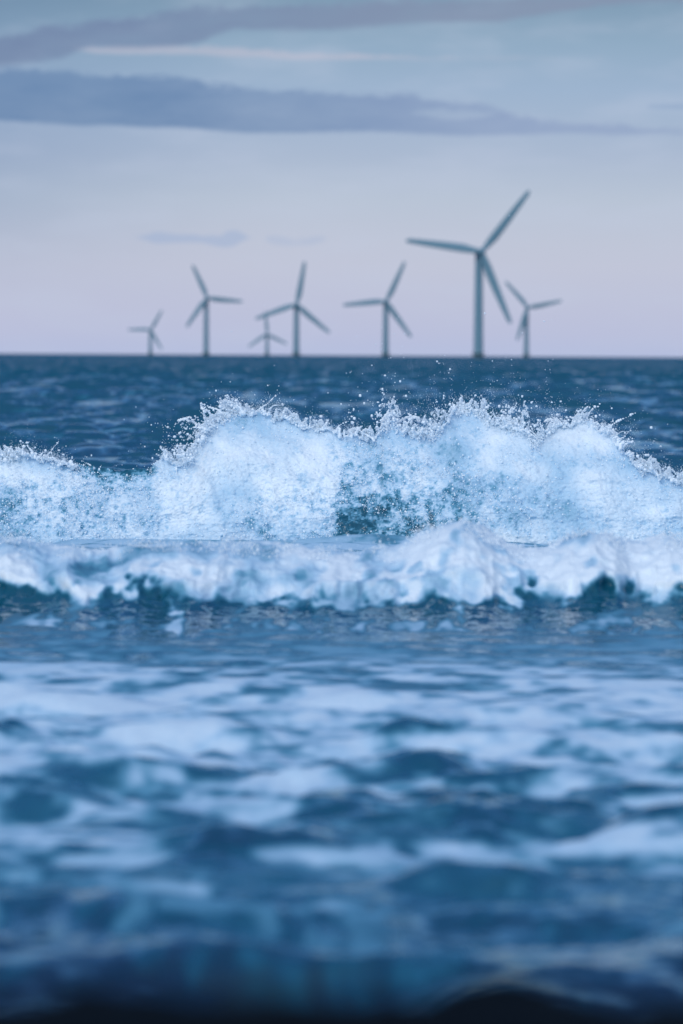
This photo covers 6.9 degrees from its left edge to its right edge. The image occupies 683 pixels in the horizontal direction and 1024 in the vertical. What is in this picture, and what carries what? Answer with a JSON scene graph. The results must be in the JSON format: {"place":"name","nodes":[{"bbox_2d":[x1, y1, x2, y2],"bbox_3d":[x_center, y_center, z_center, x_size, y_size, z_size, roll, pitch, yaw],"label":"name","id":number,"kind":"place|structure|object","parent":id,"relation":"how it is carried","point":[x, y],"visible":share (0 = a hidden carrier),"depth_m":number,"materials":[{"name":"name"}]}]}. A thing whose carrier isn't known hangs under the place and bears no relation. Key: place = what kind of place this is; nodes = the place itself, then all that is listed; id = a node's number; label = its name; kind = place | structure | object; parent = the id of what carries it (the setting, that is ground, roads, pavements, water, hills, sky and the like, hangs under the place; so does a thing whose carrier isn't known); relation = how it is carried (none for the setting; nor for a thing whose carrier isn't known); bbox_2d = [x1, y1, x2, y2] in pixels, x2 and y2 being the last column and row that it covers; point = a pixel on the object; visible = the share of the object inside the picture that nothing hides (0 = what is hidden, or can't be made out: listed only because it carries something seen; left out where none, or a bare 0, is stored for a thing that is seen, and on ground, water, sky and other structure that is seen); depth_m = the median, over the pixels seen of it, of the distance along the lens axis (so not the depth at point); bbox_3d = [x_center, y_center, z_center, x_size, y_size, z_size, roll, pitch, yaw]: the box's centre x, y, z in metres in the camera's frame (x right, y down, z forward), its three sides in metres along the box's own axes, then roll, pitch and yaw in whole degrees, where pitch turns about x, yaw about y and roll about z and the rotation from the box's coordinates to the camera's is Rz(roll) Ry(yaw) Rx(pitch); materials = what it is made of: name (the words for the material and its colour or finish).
{"place":"outdoors","nodes":[
{"label":"outdoors","id":0,"kind":"place"},
{"bbox_2d":[0,354,682,1004],"bbox_3d":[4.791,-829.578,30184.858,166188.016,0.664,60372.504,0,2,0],"label":"water","id":1,"kind":"structure","parent":0,"point":[232,812],"depth_m":24.13,"materials":[{"name":"blue liquid"}]},
{"bbox_2d":[128,310,161,355],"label":"wind turbine","id":2,"kind":"object","parent":1,"relation":"in","point":[151,335],"visible":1,"depth_m":5993.73,"materials":[{"name":"paint"}]},
{"bbox_2d":[186,265,242,356],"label":"wind turbine","id":3,"kind":"object","parent":1,"relation":"in","point":[204,303],"visible":0.99,"depth_m":4594.24,"materials":[{"name":"paint"}]},
{"bbox_2d":[248,311,287,356],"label":"wind turbine","id":4,"kind":"object","parent":1,"relation":"in","point":[267,335],"visible":0.94,"depth_m":6193.61,"materials":[{"name":"paint"}]},
{"bbox_2d":[255,261,329,356],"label":"wind turbine","id":5,"kind":"object","parent":1,"relation":"in","point":[306,313],"visible":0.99,"depth_m":4392.59,"materials":[{"name":"paint"}]},
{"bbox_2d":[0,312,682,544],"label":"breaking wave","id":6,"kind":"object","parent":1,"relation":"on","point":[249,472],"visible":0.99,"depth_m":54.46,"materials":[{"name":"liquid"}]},
{"bbox_2d":[0,508,682,638],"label":"breaking wave","id":7,"kind":"object","parent":1,"relation":"on","point":[462,575],"visible":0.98,"depth_m":38.95,"materials":[{"name":"liquid"}]},
{"bbox_2d":[343,262,411,357],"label":"wind turbine","id":8,"kind":"object","parent":1,"relation":"in","point":[387,306],"visible":0.99,"depth_m":4293.12,"materials":[{"name":"paint"}]},
{"bbox_2d":[406,190,529,358],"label":"wind turbine","id":9,"kind":"object","parent":1,"relation":"in","point":[482,262],"visible":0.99,"depth_m":3391.79,"materials":[{"name":"paint"}]},
{"bbox_2d":[505,281,561,358],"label":"wind turbine","id":10,"kind":"object","parent":1,"relation":"in","point":[524,322],"visible":1,"depth_m":4693.77,"materials":[{"name":"paint"}]},
{"bbox_2d":[0,973,682,1023],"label":"beach","id":11,"kind":"structure","parent":0,"point":[503,998],"depth_m":7.03,"materials":[{"name":"black sand"}]},
{"bbox_2d":[0,0,682,356],"label":"sky","id":12,"kind":"structure","parent":0,"point":[244,143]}
]}

